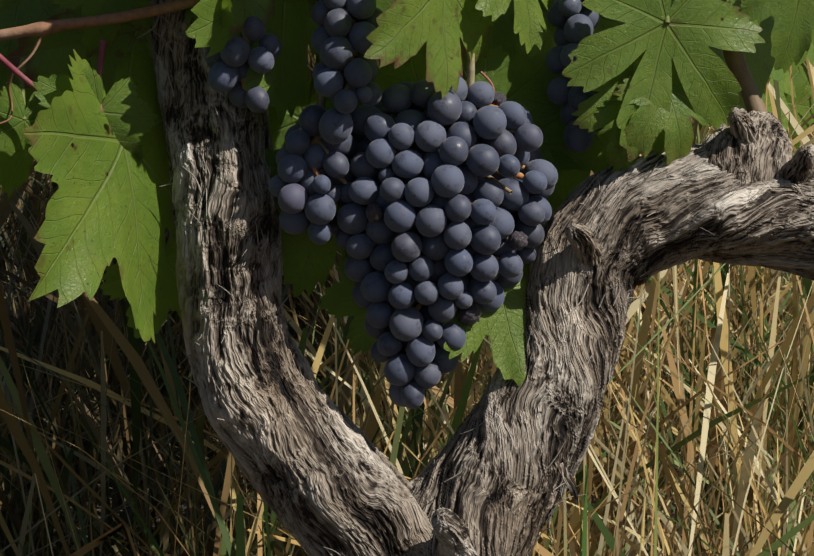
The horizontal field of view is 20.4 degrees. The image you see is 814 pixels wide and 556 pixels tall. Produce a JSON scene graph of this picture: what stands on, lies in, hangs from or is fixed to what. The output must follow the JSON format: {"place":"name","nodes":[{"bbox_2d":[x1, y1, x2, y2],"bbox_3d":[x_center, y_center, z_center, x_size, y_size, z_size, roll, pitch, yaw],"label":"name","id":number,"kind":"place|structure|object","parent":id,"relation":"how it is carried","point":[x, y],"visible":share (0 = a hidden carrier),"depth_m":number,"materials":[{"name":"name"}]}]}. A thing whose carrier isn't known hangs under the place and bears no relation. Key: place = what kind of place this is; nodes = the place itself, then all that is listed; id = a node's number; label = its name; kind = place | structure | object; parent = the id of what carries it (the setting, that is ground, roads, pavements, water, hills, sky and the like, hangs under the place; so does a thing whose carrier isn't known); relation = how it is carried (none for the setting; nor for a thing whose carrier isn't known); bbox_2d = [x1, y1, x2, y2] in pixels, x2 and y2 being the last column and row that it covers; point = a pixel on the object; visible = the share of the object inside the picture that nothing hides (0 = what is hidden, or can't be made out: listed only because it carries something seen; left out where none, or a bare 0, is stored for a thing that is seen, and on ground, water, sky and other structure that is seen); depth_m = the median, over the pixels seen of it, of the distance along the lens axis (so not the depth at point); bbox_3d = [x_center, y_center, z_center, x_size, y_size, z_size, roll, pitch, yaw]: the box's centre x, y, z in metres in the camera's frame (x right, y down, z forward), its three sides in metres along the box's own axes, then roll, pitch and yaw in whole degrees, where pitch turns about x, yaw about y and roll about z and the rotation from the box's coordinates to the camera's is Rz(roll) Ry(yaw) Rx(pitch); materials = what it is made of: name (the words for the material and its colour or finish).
{"place":"outdoors","nodes":[
{"label":"outdoors","id":0,"kind":"place"},
{"bbox_2d":[185,0,235,49],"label":"leaf","id":1,"kind":"object","parent":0,"point":[227,17],"visible":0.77,"depth_m":1.18,"materials":[{"name":"green plant"}]},
{"bbox_2d":[150,0,432,555],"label":"vine trunk","id":2,"kind":"object","parent":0,"point":[355,504],"visible":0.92,"depth_m":1.21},
{"bbox_2d":[256,294,276,360],"bbox_3d":[-0.076,0.024,1.210,0.004,0.041,0.031,-5,12,-26],"label":"bark strip","id":3,"kind":"object","parent":2,"relation":"attached to","point":[260,328],"visible":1,"depth_m":1.21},
{"bbox_2d":[136,15,417,555],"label":"bark strips","id":4,"kind":"object","parent":2,"relation":"attached to","point":[200,191],"visible":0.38,"depth_m":1.21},
{"bbox_2d":[0,44,813,555],"bbox_3d":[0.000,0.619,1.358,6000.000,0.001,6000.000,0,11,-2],"label":"ground","id":5,"kind":"structure","parent":0,"point":[182,510],"depth_m":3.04,"materials":[{"name":"beige plant"}]},
{"bbox_2d":[0,0,767,255],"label":"vine shoots","id":6,"kind":"object","parent":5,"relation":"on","point":[736,63],"visible":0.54,"depth_m":1.20,"materials":[{"name":"brown plant"}]},
{"bbox_2d":[0,81,47,201],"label":"leaf","id":7,"kind":"object","parent":6,"relation":"attached to","point":[15,166],"visible":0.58,"depth_m":1.21,"materials":[{"name":"green plant"}]},
{"bbox_2d":[25,88,39,106],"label":"leaf","id":8,"kind":"object","parent":6,"relation":"attached to","point":[29,92],"visible":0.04,"depth_m":1.27,"materials":[{"name":"green plant"}]},
{"bbox_2d":[0,0,89,95],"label":"leaf","id":9,"kind":"object","parent":6,"relation":"attached to","point":[26,12],"visible":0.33,"depth_m":1.26,"materials":[{"name":"green plant"}]},
{"bbox_2d":[0,0,145,65],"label":"leaf","id":10,"kind":"object","parent":6,"relation":"in","point":[7,4],"visible":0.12,"depth_m":1.26,"materials":[{"name":"green plant"}]},
{"bbox_2d":[7,4,161,146],"bbox_3d":[-0.157,-0.121,1.240,0.127,0.121,0.015,1,11,4],"label":"leaf","id":11,"kind":"object","parent":6,"relation":"attached to","point":[50,56],"visible":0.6,"depth_m":1.24,"materials":[{"name":"green plant"}]},
{"bbox_2d":[25,66,158,159],"bbox_3d":[-0.166,-0.078,1.194,0.074,0.071,0.019,-10,15,-42],"label":"leaf","id":12,"kind":"object","parent":6,"relation":"attached to","point":[130,115],"visible":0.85,"depth_m":1.20,"materials":[{"name":"green plant"}]},
{"bbox_2d":[22,47,175,342],"bbox_3d":[-0.148,-0.045,1.211,0.032,0.160,0.171,4,12,20],"label":"leaf","id":13,"kind":"object","parent":6,"relation":"attached to","point":[97,220],"visible":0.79,"depth_m":1.18,"materials":[{"name":"green plant"}]},
{"bbox_2d":[52,0,153,57],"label":"leaf","id":14,"kind":"object","parent":6,"relation":"attached to","point":[91,37],"visible":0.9,"depth_m":1.22,"materials":[{"name":"green plant"}]},
{"bbox_2d":[100,236,181,337],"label":"leaf","id":15,"kind":"object","parent":6,"relation":"attached to","point":[111,285],"visible":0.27,"depth_m":1.29,"materials":[{"name":"green plant"}]},
{"bbox_2d":[205,16,280,112],"bbox_3d":[-0.088,-0.142,1.197,0.042,0.108,0.038,0,11,-2],"label":"grape bunch","id":16,"kind":"object","parent":6,"relation":"hanging from","point":[232,61],"depth_m":1.19,"materials":[{"name":"blue food"}]},
{"bbox_2d":[186,0,321,125],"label":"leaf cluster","id":17,"kind":"object","parent":6,"relation":"on","point":[291,26],"visible":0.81,"depth_m":1.21,"materials":[{"name":"green plant"}]},
{"bbox_2d":[230,0,315,43],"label":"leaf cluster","id":18,"kind":"object","parent":6,"relation":"attached to","point":[261,10],"visible":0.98,"depth_m":1.19,"materials":[{"name":"green plant"}]},
{"bbox_2d":[265,149,358,297],"bbox_3d":[-0.051,-0.034,1.241,0.106,0.092,0.007,-2,11,-11],"label":"leaf","id":19,"kind":"object","parent":6,"relation":"attached to","point":[308,264],"visible":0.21,"depth_m":1.24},
{"bbox_2d":[268,67,362,248],"bbox_3d":[-0.065,-0.068,1.255,0.113,0.118,0.022,1,11,3],"label":"leaf","id":20,"kind":"object","parent":6,"relation":"attached to","point":[277,131],"visible":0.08,"depth_m":1.25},
{"bbox_2d":[317,255,405,354],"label":"leaf","id":21,"kind":"object","parent":6,"relation":"in","point":[337,300],"visible":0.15,"depth_m":1.24,"materials":[{"name":"green plant"}]},
{"bbox_2d":[316,0,429,11],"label":"leaf","id":22,"kind":"object","parent":6,"relation":"in","point":[383,5],"visible":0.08,"depth_m":1.23,"materials":[{"name":"green plant"}]},
{"bbox_2d":[268,0,557,408],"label":"grape bunch","id":23,"kind":"object","parent":6,"relation":"on","point":[456,237],"depth_m":1.19,"materials":[{"name":"blue food"}]},
{"bbox_2d":[364,0,493,97],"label":"leaf","id":24,"kind":"object","parent":6,"relation":"in","point":[403,32],"visible":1,"depth_m":1.18,"materials":[{"name":"green plant"}]},
{"bbox_2d":[372,51,557,161],"bbox_3d":[0.010,-0.059,1.254,0.147,0.146,0.026,1,11,6],"label":"leaf","id":25,"kind":"object","parent":6,"relation":"hanging from","point":[412,69],"depth_m":1.25,"materials":[{"name":"green plant"}]},
{"bbox_2d":[420,0,515,58],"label":"leaf","id":26,"kind":"object","parent":6,"relation":"in","point":[502,32],"visible":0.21,"depth_m":1.28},
{"bbox_2d":[435,263,529,386],"bbox_3d":[0.053,0.016,1.220,0.085,0.085,0.038,-5,12,-23],"label":"leaf","id":27,"kind":"object","parent":6,"relation":"attached to","point":[502,327],"visible":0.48,"depth_m":1.22,"materials":[{"name":"green plant"}]},
{"bbox_2d":[419,0,556,68],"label":"leaf","id":28,"kind":"object","parent":6,"relation":"in","point":[546,47],"visible":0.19,"depth_m":1.30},
{"bbox_2d":[475,0,552,53],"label":"leaf","id":29,"kind":"object","parent":6,"relation":"attached to","point":[529,24],"visible":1,"depth_m":1.21,"materials":[{"name":"green plant"}]},
{"bbox_2d":[475,44,590,226],"bbox_3d":[0.049,-0.076,1.260,0.134,0.109,0.026,-1,11,-7],"label":"leaf","id":30,"kind":"object","parent":6,"relation":"attached to","point":[520,81],"visible":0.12,"depth_m":1.26,"materials":[{"name":"green plant"}]},
{"bbox_2d":[558,463,578,504],"bbox_3d":[0.086,0.110,1.210,0.010,0.019,0.020,0,11,-2],"label":"bark strip","id":31,"kind":"object","parent":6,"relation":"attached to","point":[567,478],"visible":0.98,"depth_m":1.21,"materials":[{"name":"brown plant"}]},
{"bbox_2d":[545,0,604,152],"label":"grape bunch","id":32,"kind":"object","parent":6,"relation":"hanging from","point":[573,30],"depth_m":1.24,"materials":[{"name":"blue food"}]},
{"bbox_2d":[540,64,613,208],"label":"leaf","id":33,"kind":"object","parent":6,"relation":"in","point":[594,157],"visible":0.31,"depth_m":1.26,"materials":[{"name":"green plant"}]},
{"bbox_2d":[565,223,603,265],"bbox_3d":[0.096,-0.018,1.210,0.013,0.024,0.025,5,12,24],"label":"vine spur stub","id":34,"kind":"object","parent":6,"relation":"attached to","point":[584,243],"visible":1,"depth_m":1.21,"materials":[{"name":"grey plant"}]},
{"bbox_2d":[549,14,625,36],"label":"leaf","id":35,"kind":"object","parent":6,"relation":"attached to","point":[605,23],"visible":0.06,"depth_m":1.30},
{"bbox_2d":[572,64,664,172],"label":"leaf","id":36,"kind":"object","parent":6,"relation":"attached to","point":[600,109],"visible":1,"depth_m":1.22,"materials":[{"name":"green plant"}]},
{"bbox_2d":[611,58,710,164],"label":"leaf","id":37,"kind":"object","parent":6,"relation":"on","point":[649,122],"visible":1,"depth_m":1.22,"materials":[{"name":"green plant"}]},
{"bbox_2d":[562,0,764,161],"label":"leaf","id":38,"kind":"object","parent":6,"relation":"attached to","point":[689,34],"visible":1,"depth_m":1.21,"materials":[{"name":"green plant"}]},
{"bbox_2d":[723,0,759,33],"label":"leaf","id":39,"kind":"object","parent":6,"relation":"attached to","point":[732,2],"visible":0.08,"depth_m":1.25,"materials":[{"name":"green plant"}]},
{"bbox_2d":[740,0,813,72],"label":"leaf","id":40,"kind":"object","parent":6,"relation":"in","point":[791,34],"visible":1,"depth_m":1.23,"materials":[{"name":"green plant"}]},
{"bbox_2d":[780,144,813,184],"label":"vine stub","id":41,"kind":"object","parent":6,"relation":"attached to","point":[798,168],"visible":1,"depth_m":1.22,"materials":[{"name":"grey plant"}]},
{"bbox_2d":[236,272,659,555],"bbox_3d":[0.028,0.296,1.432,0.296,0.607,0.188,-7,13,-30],"label":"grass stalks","id":42,"kind":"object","parent":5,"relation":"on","point":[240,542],"depth_m":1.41,"materials":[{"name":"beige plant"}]},
{"bbox_2d":[169,0,813,312],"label":"row vine foliage","id":43,"kind":"object","parent":5,"relation":"on","point":[760,61],"visible":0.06,"depth_m":2.24,"materials":[{"name":"green plant"}]},
{"bbox_2d":[410,0,813,555],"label":"vine","id":44,"kind":"object","parent":5,"relation":"on","point":[506,445],"depth_m":1.22,"materials":[{"name":"grey wood"}]},
{"bbox_2d":[431,507,476,555],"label":"stub","id":45,"kind":"object","parent":44,"relation":"attached to","point":[451,530],"visible":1,"depth_m":1.18,"materials":[{"name":"grey wood"}]},
{"bbox_2d":[424,144,813,543],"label":"bark strips","id":46,"kind":"object","parent":44,"relation":"attached to","point":[562,501],"visible":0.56,"depth_m":1.22,"materials":[{"name":"grey plant"}]},
{"bbox_2d":[699,110,792,182],"bbox_3d":[0.175,-0.053,1.244,0.066,0.077,0.052,0,11,-2],"label":"vine stub","id":47,"kind":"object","parent":44,"relation":"attached to","point":[766,156],"visible":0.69,"depth_m":1.22,"materials":[{"name":"grey wood"}]},
{"bbox_2d":[727,107,755,142],"bbox_3d":[0.185,-0.077,1.225,0.014,0.028,0.028,6,12,28],"label":"vine spur stub","id":48,"kind":"object","parent":47,"relation":"attached to","point":[741,123],"visible":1,"depth_m":1.22,"materials":[{"name":"grey plant"}]},
{"bbox_2d":[659,260,693,319],"bbox_3d":[0.471,-0.296,4.101,0.128,0.856,0.100,0,11,-2],"label":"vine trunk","id":49,"kind":"object","parent":5,"relation":"on","point":[678,280],"depth_m":4.12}
]}

